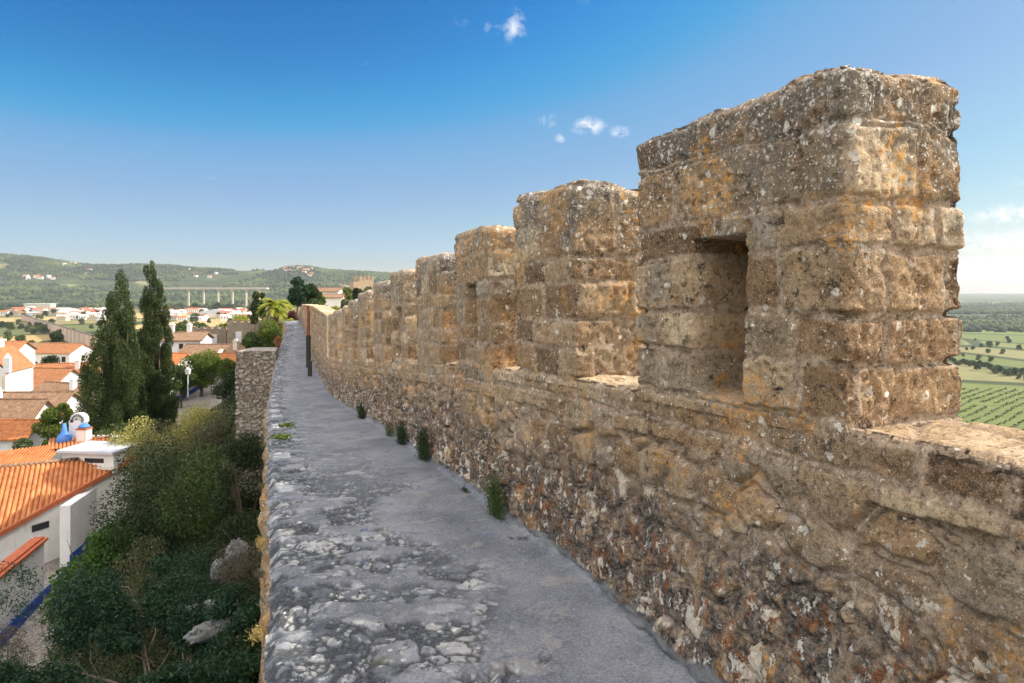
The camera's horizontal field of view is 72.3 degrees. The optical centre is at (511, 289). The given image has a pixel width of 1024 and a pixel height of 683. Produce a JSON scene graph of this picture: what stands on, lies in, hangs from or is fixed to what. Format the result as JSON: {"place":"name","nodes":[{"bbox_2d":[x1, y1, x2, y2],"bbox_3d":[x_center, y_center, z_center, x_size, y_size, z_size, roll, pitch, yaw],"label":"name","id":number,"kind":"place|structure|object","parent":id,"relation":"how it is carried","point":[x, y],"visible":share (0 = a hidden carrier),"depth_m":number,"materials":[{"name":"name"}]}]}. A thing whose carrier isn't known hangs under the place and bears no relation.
{"place":"outdoors","nodes":[
{"label":"outdoors","id":0,"kind":"place"},
{"bbox_2d":[0,388,63,422],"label":"house","id":1,"kind":"structure","parent":0,"point":[22,408],"depth_m":61.27,"materials":[{"name":"tile"}]},
{"bbox_2d":[0,378,232,679],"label":"street","id":2,"kind":"structure","parent":0,"point":[50,569],"depth_m":31.05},
{"bbox_2d":[160,323,214,351],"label":"house","id":3,"kind":"structure","parent":0,"point":[183,338],"depth_m":98.57,"materials":[{"name":"paint"}]},
{"bbox_2d":[0,257,1023,682],"bbox_3d":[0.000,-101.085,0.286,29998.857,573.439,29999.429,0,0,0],"label":"ground","id":4,"kind":"structure","parent":0,"point":[986,377],"depth_m":844.05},
{"bbox_2d":[3,330,12,337],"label":"valley tree","id":5,"kind":"object","parent":4,"relation":"on","point":[6,332],"visible":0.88,"depth_m":691.34,"materials":[{"name":"green plant"}]},
{"bbox_2d":[5,322,15,329],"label":"valley tree","id":6,"kind":"object","parent":4,"relation":"on","point":[10,325],"visible":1,"depth_m":828.99,"materials":[{"name":"green plant"}]},
{"bbox_2d":[0,339,34,390],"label":"white church","id":7,"kind":"structure","parent":4,"relation":"on","point":[16,368],"depth_m":78.60,"materials":[{"name":"paint"}]},
{"bbox_2d":[0,622,34,669],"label":"dry shrub","id":8,"kind":"object","parent":4,"relation":"on","point":[8,644],"visible":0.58,"depth_m":26.56,"materials":[{"name":"brown plant"}]},
{"bbox_2d":[14,334,25,340],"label":"valley tree","id":9,"kind":"object","parent":4,"relation":"on","point":[21,337],"visible":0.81,"depth_m":597.23,"materials":[{"name":"green plant"}]},
{"bbox_2d":[5,340,37,364],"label":"house","id":10,"kind":"structure","parent":4,"relation":"on","point":[26,348],"depth_m":112.73,"materials":[{"name":"paint"}]},
{"bbox_2d":[0,419,46,450],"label":"house","id":11,"kind":"structure","parent":4,"relation":"on","point":[12,431],"depth_m":54.90,"materials":[{"name":"orange ceramic"}]},
{"bbox_2d":[11,437,39,449],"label":"garden shrub","id":12,"kind":"object","parent":4,"relation":"on","point":[18,443],"visible":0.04,"depth_m":46.78,"materials":[{"name":"green plant"}]},
{"bbox_2d":[32,308,45,311],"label":"town house","id":13,"kind":"structure","parent":4,"relation":"on","point":[37,309],"depth_m":1454.77,"materials":[{"name":"paint"}]},
{"bbox_2d":[24,303,56,309],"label":"warehouse","id":14,"kind":"structure","parent":4,"relation":"on","point":[42,305],"depth_m":1630.00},
{"bbox_2d":[3,391,79,421],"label":"house","id":15,"kind":"structure","parent":4,"relation":"on","point":[56,398],"depth_m":69.71,"materials":[{"name":"tile"}]},
{"bbox_2d":[38,324,49,333],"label":"valley tree","id":16,"kind":"object","parent":4,"relation":"on","point":[43,328],"visible":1,"depth_m":753.89,"materials":[{"name":"green plant"}]},
{"bbox_2d":[30,342,62,346],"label":"house","id":17,"kind":"structure","parent":4,"relation":"on","point":[36,344],"depth_m":174.94,"materials":[{"name":"tile"}]},
{"bbox_2d":[30,407,68,446],"bbox_3d":[-32.876,11.252,50.039,2.190,5.779,2.687,0,0,11],"label":"lemon tree","id":18,"kind":"object","parent":4,"relation":"on","point":[49,426],"visible":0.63,"depth_m":49.59,"materials":[{"name":"green plant"}]},
{"bbox_2d":[40,354,59,362],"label":"clipped tree","id":19,"kind":"object","parent":4,"relation":"on","point":[52,358],"visible":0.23,"depth_m":136.94,"materials":[{"name":"green plant"}]},
{"bbox_2d":[49,330,64,341],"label":"round tree","id":20,"kind":"object","parent":4,"relation":"on","point":[56,336],"visible":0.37,"depth_m":288.68,"materials":[{"name":"green plant"}]},
{"bbox_2d":[33,367,82,388],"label":"house","id":21,"kind":"structure","parent":4,"relation":"on","point":[41,375],"depth_m":90.75,"materials":[{"name":"orange tile"}]},
{"bbox_2d":[21,314,97,347],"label":"aqueduct","id":22,"kind":"object","parent":4,"relation":"on","point":[71,335],"visible":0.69,"depth_m":632.28,"materials":[{"name":"stone"}]},
{"bbox_2d":[41,617,78,670],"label":"garden shrub","id":23,"kind":"object","parent":4,"relation":"on","point":[54,655],"visible":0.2,"depth_m":25.40,"materials":[{"name":"green plant"}]},
{"bbox_2d":[35,343,91,362],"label":"house","id":24,"kind":"structure","parent":4,"relation":"on","point":[68,352],"depth_m":162.33,"materials":[{"name":"orange tile"}]},
{"bbox_2d":[57,317,69,320],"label":"town house","id":25,"kind":"structure","parent":4,"relation":"on","point":[63,318],"depth_m":1081.87,"materials":[{"name":"paint"}]},
{"bbox_2d":[32,377,95,418],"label":"house","id":26,"kind":"structure","parent":4,"relation":"on","point":[71,384],"depth_m":79.41,"materials":[{"name":"tile"}]},
{"bbox_2d":[57,402,73,423],"bbox_3d":[-34.322,11.378,54.284,2.467,5.259,2.524,0,0,-25],"label":"lemon tree","id":27,"kind":"object","parent":4,"relation":"on","point":[68,412],"visible":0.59,"depth_m":54.02,"materials":[{"name":"green plant"}]},
{"bbox_2d":[34,359,103,372],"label":"house","id":28,"kind":"structure","parent":4,"relation":"on","point":[75,365],"depth_m":98.23,"materials":[{"name":"orange tile"}]},
{"bbox_2d":[0,412,140,648],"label":"white house","id":29,"kind":"structure","parent":4,"relation":"on","point":[52,491],"depth_m":37.65,"materials":[{"name":"paint"}]},
{"bbox_2d":[32,521,48,531],"bbox_3d":[-24.683,12.415,36.655,0.120,0.340,0.850,0,0,24],"label":"window","id":30,"kind":"structure","parent":29,"relation":"in","point":[43,525],"depth_m":36.61,"materials":[{"name":"black glass"}]},
{"bbox_2d":[59,354,96,408],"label":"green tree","id":31,"kind":"object","parent":4,"relation":"on","point":[84,380],"visible":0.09,"depth_m":74.66,"materials":[{"name":"green plant"}]},
{"bbox_2d":[40,520,141,626],"bbox_3d":[-17.283,12.588,29.130,3.006,5.558,3.782,0,0,29],"label":"fig tree","id":32,"kind":"object","parent":4,"relation":"on","point":[99,553],"visible":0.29,"depth_m":28.79,"materials":[{"name":"green plant"}]},
{"bbox_2d":[74,268,151,444],"bbox_3d":[-29.925,6.254,52.887,5.382,15.718,5.466,0,0,0],"label":"cypress tree","id":33,"kind":"object","parent":4,"relation":"on","point":[116,386],"visible":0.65,"depth_m":51.94,"materials":[{"name":"green plant"}]},
{"bbox_2d":[92,421,133,441],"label":"garden shrub","id":34,"kind":"object","parent":4,"relation":"on","point":[109,432],"visible":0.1,"depth_m":45.63,"materials":[{"name":"green plant"}]},
{"bbox_2d":[82,589,144,661],"bbox_3d":[-13.769,11.772,24.381,2.645,3.450,2.438,0,0,0],"label":"evergreen shrub","id":35,"kind":"object","parent":4,"relation":"on","point":[98,643],"visible":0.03,"depth_m":23.87,"materials":[{"name":"green plant"}]},
{"bbox_2d":[0,555,261,682],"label":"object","id":36,"kind":"object","parent":4,"relation":"on","point":[117,615],"visible":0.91,"depth_m":17.21,"materials":[{"name":"green plant"}]},
{"bbox_2d":[85,533,189,673],"bbox_3d":[-11.880,10.212,22.503,3.201,4.722,3.911,0,0,0],"label":"broom shrub","id":37,"kind":"object","parent":4,"relation":"on","point":[140,579],"visible":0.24,"depth_m":22.15,"materials":[{"name":"green plant"}]},
{"bbox_2d":[107,415,178,516],"bbox_3d":[-22.735,11.065,42.773,4.848,6.805,4.771,0,0,0],"label":"flowering shrub","id":38,"kind":"object","parent":4,"relation":"on","point":[118,440],"visible":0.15,"depth_m":42.15,"materials":[{"name":"yellow plant"}]},
{"bbox_2d":[84,435,217,580],"bbox_3d":[-15.695,9.959,31.203,6.256,6.805,6.958,0,0,0],"label":"evergreen shrub","id":39,"kind":"object","parent":4,"relation":"on","point":[169,535],"visible":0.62,"depth_m":30.32,"materials":[{"name":"green plant"}]},
{"bbox_2d":[135,260,179,441],"bbox_3d":[-29.752,5.413,58.089,3.772,15.729,3.760,0,0,-42],"label":"cypress tree","id":40,"kind":"object","parent":4,"relation":"on","point":[153,331],"visible":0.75,"depth_m":57.54,"materials":[{"name":"green plant"}]},
{"bbox_2d":[113,418,215,526],"bbox_3d":[-19.005,10.314,38.880,4.610,6.249,4.960,0,0,0],"label":"olive shrub","id":41,"kind":"object","parent":4,"relation":"on","point":[161,442],"visible":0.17,"depth_m":38.82,"materials":[{"name":"green plant"}]},
{"bbox_2d":[156,352,191,378],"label":"house","id":42,"kind":"structure","parent":4,"relation":"on","point":[177,357],"depth_m":85.32,"materials":[{"name":"tile"}]},
{"bbox_2d":[69,324,279,682],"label":"undergrowth","id":43,"kind":"object","parent":4,"relation":"on","point":[162,656],"visible":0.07,"depth_m":22.44,"materials":[{"name":"green plant"}]},
{"bbox_2d":[210,558,227,585],"bbox_3d":[-9.177,8.875,21.988,0.652,0.871,0.505,15,9,38],"label":"rock","id":44,"kind":"object","parent":43,"relation":"on","point":[212,573],"visible":0.45,"depth_m":21.81,"materials":[{"name":"grey stone"}]},
{"bbox_2d":[225,537,253,569],"bbox_3d":[-8.789,8.509,22.526,0.894,0.976,0.977,0,6,-17],"label":"rock","id":45,"kind":"object","parent":43,"relation":"on","point":[239,545],"visible":0.48,"depth_m":22.28,"materials":[{"name":"grey stone"}]},
{"bbox_2d":[137,542,222,632],"bbox_3d":[-10.897,10.149,23.586,3.107,3.435,3.112,0,0,0],"label":"conifer shrub","id":46,"kind":"object","parent":4,"relation":"on","point":[198,564],"visible":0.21,"depth_m":23.55,"materials":[{"name":"green plant"}]},
{"bbox_2d":[177,316,186,320],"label":"town house","id":47,"kind":"structure","parent":4,"relation":"on","point":[180,318],"depth_m":1077.71,"materials":[{"name":"paint"}]},
{"bbox_2d":[170,364,198,408],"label":"green tree","id":48,"kind":"object","parent":4,"relation":"on","point":[180,379],"visible":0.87,"depth_m":67.74,"materials":[{"name":"green plant"}]},
{"bbox_2d":[175,321,193,330],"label":"green tree","id":49,"kind":"object","parent":4,"relation":"on","point":[180,326],"visible":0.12,"depth_m":119.21,"materials":[{"name":"green plant"}]},
{"bbox_2d":[185,367,190,397],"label":"street lamp","id":50,"kind":"object","parent":4,"relation":"on","point":[188,370],"visible":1,"depth_m":65.96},
{"bbox_2d":[156,402,222,460],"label":"flowering shrub","id":51,"kind":"object","parent":4,"relation":"on","point":[187,420],"visible":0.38,"depth_m":46.46,"materials":[{"name":"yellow plant"}]},
{"bbox_2d":[149,441,235,551],"bbox_3d":[-12.603,8.897,29.836,4.998,4.925,3.689,0,0,-20],"label":"evergreen shrub","id":52,"kind":"object","parent":4,"relation":"on","point":[209,480],"visible":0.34,"depth_m":29.23,"materials":[{"name":"green plant"}]},
{"bbox_2d":[187,308,199,312],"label":"town house","id":53,"kind":"structure","parent":4,"relation":"on","point":[195,310],"depth_m":1432.42,"materials":[{"name":"paint"}]},
{"bbox_2d":[0,253,391,306],"bbox_3d":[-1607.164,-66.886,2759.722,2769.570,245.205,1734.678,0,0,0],"label":"woodland","id":54,"kind":"object","parent":4,"relation":"on","point":[14,284],"visible":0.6,"depth_m":2938.24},
{"bbox_2d":[171,569,222,651],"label":"conifer shrub","id":55,"kind":"object","parent":4,"relation":"on","point":[205,594],"visible":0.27,"depth_m":20.34,"materials":[{"name":"green plant"}]},
{"bbox_2d":[187,316,206,320],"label":"town house","id":56,"kind":"structure","parent":4,"relation":"on","point":[202,318],"depth_m":1087.62,"materials":[{"name":"white paint"}]},
{"bbox_2d":[179,349,221,396],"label":"green tree","id":57,"kind":"object","parent":4,"relation":"on","point":[205,365],"visible":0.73,"depth_m":71.63,"materials":[{"name":"green plant"}]},
{"bbox_2d":[166,595,243,624],"bbox_3d":[-8.062,8.538,18.505,2.066,0.614,0.542,0,17,-43],"label":"rock","id":58,"kind":"object","parent":4,"relation":"on","point":[212,603],"visible":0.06,"depth_m":18.35,"materials":[{"name":"grey stone"}]},
{"bbox_2d":[188,349,223,394],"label":"garden wall","id":59,"kind":"structure","parent":4,"relation":"on","point":[192,390],"depth_m":74.08,"materials":[{"name":"blue paint"}]},
{"bbox_2d":[183,403,235,458],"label":"olive shrub","id":60,"kind":"object","parent":4,"relation":"on","point":[217,428],"visible":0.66,"depth_m":41.07,"materials":[{"name":"green plant"}]},
{"bbox_2d":[192,326,226,343],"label":"battlement house","id":61,"kind":"structure","parent":4,"relation":"on","point":[219,333],"depth_m":109.09,"materials":[{"name":"brown stone"}]},
{"bbox_2d":[179,339,244,355],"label":"house","id":62,"kind":"structure","parent":4,"relation":"on","point":[197,348],"depth_m":91.10,"materials":[{"name":"tile"}]},
{"bbox_2d":[164,287,268,307],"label":"viaduct","id":63,"kind":"object","parent":4,"relation":"on","point":[217,288],"visible":0.79,"depth_m":1673.78,"materials":[{"name":"concrete"}]},
{"bbox_2d":[199,309,237,316],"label":"arched hall","id":64,"kind":"structure","parent":4,"relation":"on","point":[211,313],"depth_m":1234.43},
{"bbox_2d":[183,614,258,645],"bbox_3d":[-7.225,8.483,17.498,1.843,0.532,0.540,0,17,-37],"label":"rock","id":65,"kind":"object","parent":4,"relation":"on","point":[202,632],"visible":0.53,"depth_m":17.11,"materials":[{"name":"grey stone"}]},
{"bbox_2d":[209,370,235,402],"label":"garden shrub","id":66,"kind":"object","parent":4,"relation":"on","point":[229,379],"visible":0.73,"depth_m":62.16,"materials":[{"name":"green plant"}]},
{"bbox_2d":[220,314,229,320],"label":"town house","id":67,"kind":"structure","parent":4,"relation":"on","point":[224,317],"depth_m":1084.60,"materials":[{"name":"white paint"}]},
{"bbox_2d":[215,353,235,370],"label":"house","id":68,"kind":"structure","parent":4,"relation":"on","point":[230,356],"depth_m":83.42,"materials":[{"name":"tile"}]},
{"bbox_2d":[217,358,235,377],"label":"green tree","id":69,"kind":"object","parent":4,"relation":"on","point":[227,364],"visible":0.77,"depth_m":75.52,"materials":[{"name":"green plant"}]},
{"bbox_2d":[205,507,261,558],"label":"evergreen shrub","id":70,"kind":"object","parent":4,"relation":"on","point":[226,537],"visible":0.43,"depth_m":24.46,"materials":[{"name":"green plant"}]},
{"bbox_2d":[209,539,261,593],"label":"dry shrub","id":71,"kind":"object","parent":4,"relation":"on","point":[243,562],"visible":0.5,"depth_m":20.76,"materials":[{"name":"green plant"}]},
{"bbox_2d":[209,432,263,537],"bbox_3d":[-10.514,7.875,27.340,2.494,4.650,2.258,0,0,0],"label":"evergreen shrub","id":72,"kind":"object","parent":4,"relation":"on","point":[251,452],"visible":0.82,"depth_m":26.98,"materials":[{"name":"green plant"}]},
{"bbox_2d":[227,313,249,322],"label":"lime tree","id":73,"kind":"object","parent":4,"relation":"on","point":[240,317],"visible":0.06,"depth_m":119.52,"materials":[{"name":"green plant"}]},
{"bbox_2d":[218,628,261,682],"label":"evergreen shrub","id":74,"kind":"object","parent":4,"relation":"on","point":[243,645],"visible":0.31,"depth_m":15.43,"materials":[{"name":"green plant"}]},
{"bbox_2d":[227,320,262,343],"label":"battlement house","id":75,"kind":"structure","parent":4,"relation":"on","point":[237,329],"depth_m":104.84,"materials":[{"name":"brown stone"}]},
{"bbox_2d":[236,332,241,342],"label":"window","id":76,"kind":"structure","parent":75,"relation":"in","point":[238,334],"depth_m":104.80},
{"bbox_2d":[241,331,263,348],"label":"garden shrub","id":77,"kind":"object","parent":4,"relation":"on","point":[250,340],"visible":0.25,"depth_m":41.60,"materials":[{"name":"green plant"}]},
{"bbox_2d":[245,291,261,331],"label":"cypress tree","id":78,"kind":"object","parent":4,"relation":"on","point":[254,309],"visible":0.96,"depth_m":94.66,"materials":[{"name":"green plant"}]},
{"bbox_2d":[235,347,278,519],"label":"stone buttress","id":79,"kind":"structure","parent":4,"relation":"on","point":[254,367],"depth_m":28.43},
{"bbox_2d":[259,292,270,327],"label":"cypress tree","id":80,"kind":"object","parent":4,"relation":"on","point":[263,310],"visible":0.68,"depth_m":96.84,"materials":[{"name":"green plant"}]},
{"bbox_2d":[255,318,282,346],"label":"garden shrub","id":81,"kind":"object","parent":4,"relation":"on","point":[267,332],"visible":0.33,"depth_m":42.02,"materials":[{"name":"green plant"}]},
{"bbox_2d":[256,298,296,323],"bbox_3d":[-18.766,2.146,55.965,3.176,2.907,3.180,0,0,-27],"label":"palm tree","id":82,"kind":"object","parent":4,"relation":"on","point":[276,308],"visible":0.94,"depth_m":55.48,"materials":[{"name":"green plant"}]},
{"bbox_2d":[278,310,298,329],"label":"purple shrub","id":83,"kind":"object","parent":4,"relation":"on","point":[291,314],"visible":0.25,"depth_m":47.77,"materials":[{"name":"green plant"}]},
{"bbox_2d":[287,276,309,317],"bbox_3d":[-18.403,1.366,59.926,1.931,5.062,2.720,0,0,23],"label":"fir tree","id":84,"kind":"object","parent":4,"relation":"on","point":[298,291],"visible":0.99,"depth_m":59.67,"materials":[{"name":"green plant"}]},
{"bbox_2d":[305,283,322,303],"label":"evergreen tree","id":85,"kind":"object","parent":4,"relation":"on","point":[315,292],"visible":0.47,"depth_m":65.66,"materials":[{"name":"green plant"}]},
{"bbox_2d":[309,298,322,304],"bbox_3d":[-17.494,2.348,62.044,1.623,3.132,1.316,0,0,0],"label":"green tree","id":86,"kind":"object","parent":4,"relation":"on","point":[313,301],"visible":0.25,"depth_m":61.84,"materials":[{"name":"green plant"}]},
{"bbox_2d":[317,287,343,293],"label":"house","id":87,"kind":"structure","parent":4,"relation":"on","point":[331,290],"depth_m":188.37,"materials":[{"name":"tile"}]},
{"bbox_2d":[322,294,345,307],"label":"house","id":88,"kind":"structure","parent":4,"relation":"on","point":[333,300],"depth_m":147.64,"materials":[{"name":"paint"}]},
{"bbox_2d":[340,299,349,308],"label":"olive tree","id":89,"kind":"object","parent":4,"relation":"on","point":[344,302],"visible":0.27,"depth_m":83.77,"materials":[{"name":"green plant"}]},
{"bbox_2d":[342,287,351,300],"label":"green tree","id":90,"kind":"object","parent":4,"relation":"on","point":[347,291],"visible":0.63,"depth_m":179.63,"materials":[{"name":"green plant"}]},
{"bbox_2d":[352,288,361,299],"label":"green tree","id":91,"kind":"object","parent":4,"relation":"on","point":[355,291],"visible":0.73,"depth_m":149.63,"materials":[{"name":"green plant"}]},
{"bbox_2d":[349,276,373,300],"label":"castle keep","id":92,"kind":"structure","parent":4,"relation":"on","point":[361,282],"depth_m":252.16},
{"bbox_2d":[257,65,1023,682],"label":"castle wall","id":93,"kind":"structure","parent":4,"relation":"on","point":[695,397],"depth_m":2.72,"materials":[{"name":"stone"}]},
{"bbox_2d":[263,320,696,682],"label":"walkway","id":94,"kind":"structure","parent":93,"relation":"attached to","point":[392,560],"depth_m":3.93,"materials":[{"name":"stone"}]},
{"bbox_2d":[245,624,266,645],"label":"grass tuft","id":95,"kind":"object","parent":94,"relation":"on","point":[256,632],"visible":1,"depth_m":3.47,"materials":[{"name":"plant"}]},
{"bbox_2d":[251,567,267,581],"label":"grass tuft","id":96,"kind":"object","parent":94,"relation":"attached to","point":[258,574],"visible":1,"depth_m":4.24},
{"bbox_2d":[255,534,267,550],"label":"grass tuft","id":97,"kind":"object","parent":94,"relation":"on","point":[260,542],"visible":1,"depth_m":4.83,"materials":[{"name":"plant"}]},
{"bbox_2d":[274,336,281,351],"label":"dry plant","id":98,"kind":"object","parent":94,"relation":"on","point":[277,342],"visible":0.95,"depth_m":32.97,"materials":[{"name":"brown plant"}]},
{"bbox_2d":[266,432,298,440],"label":"walkway weed","id":99,"kind":"object","parent":94,"relation":"on","point":[281,436],"visible":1,"depth_m":9.35,"materials":[{"name":"green plant"}]},
{"bbox_2d":[275,422,297,428],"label":"walkway weed","id":100,"kind":"object","parent":94,"relation":"on","point":[286,425],"visible":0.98,"depth_m":10.78,"materials":[{"name":"green plant"}]},
{"bbox_2d":[306,306,310,367],"bbox_3d":[-7.615,1.794,26.200,0.140,2.350,0.130,0,0,0],"label":"metal post","id":101,"kind":"object","parent":94,"relation":"on","point":[308,346],"visible":0.91,"depth_m":26.14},
{"bbox_2d":[307,361,312,376],"bbox_3d":[-6.870,2.713,23.800,0.150,0.525,0.130,0,0,0],"label":"short metal post","id":102,"kind":"object","parent":94,"relation":"on","point":[309,368],"visible":1,"depth_m":23.75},
{"bbox_2d":[356,402,364,418],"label":"weed","id":103,"kind":"object","parent":94,"relation":"on","point":[361,412],"visible":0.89,"depth_m":12.03,"materials":[{"name":"green plant"}]},
{"bbox_2d":[384,420,392,436],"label":"weed","id":104,"kind":"object","parent":94,"relation":"on","point":[388,428],"visible":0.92,"depth_m":9.50,"materials":[{"name":"green plant"}]},
{"bbox_2d":[394,420,406,444],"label":"fern","id":105,"kind":"object","parent":94,"relation":"on","point":[400,435],"visible":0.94,"depth_m":8.70,"materials":[{"name":"green plant"}]},
{"bbox_2d":[414,419,430,462],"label":"fern","id":106,"kind":"object","parent":94,"relation":"on","point":[423,448],"visible":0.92,"depth_m":7.47,"materials":[{"name":"green plant"}]},
{"bbox_2d":[479,465,511,521],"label":"fern","id":107,"kind":"object","parent":94,"relation":"on","point":[494,502],"visible":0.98,"depth_m":5.10,"materials":[{"name":"green plant"}]},
{"bbox_2d":[947,302,1023,331],"bbox_3d":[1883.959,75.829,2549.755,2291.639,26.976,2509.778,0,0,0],"label":"woodland","id":108,"kind":"object","parent":4,"relation":"on","point":[993,322],"visible":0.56,"depth_m":1809.66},
{"bbox_2d":[958,387,1023,430],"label":"vineyard","id":109,"kind":"object","parent":4,"relation":"on","point":[989,413],"visible":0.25,"depth_m":476.78,"materials":[{"name":"green plant"}]},
{"bbox_2d":[0,0,1023,293],"label":"sky","id":110,"kind":"structure","parent":0,"point":[239,135],"materials":[{"name":"blue"}]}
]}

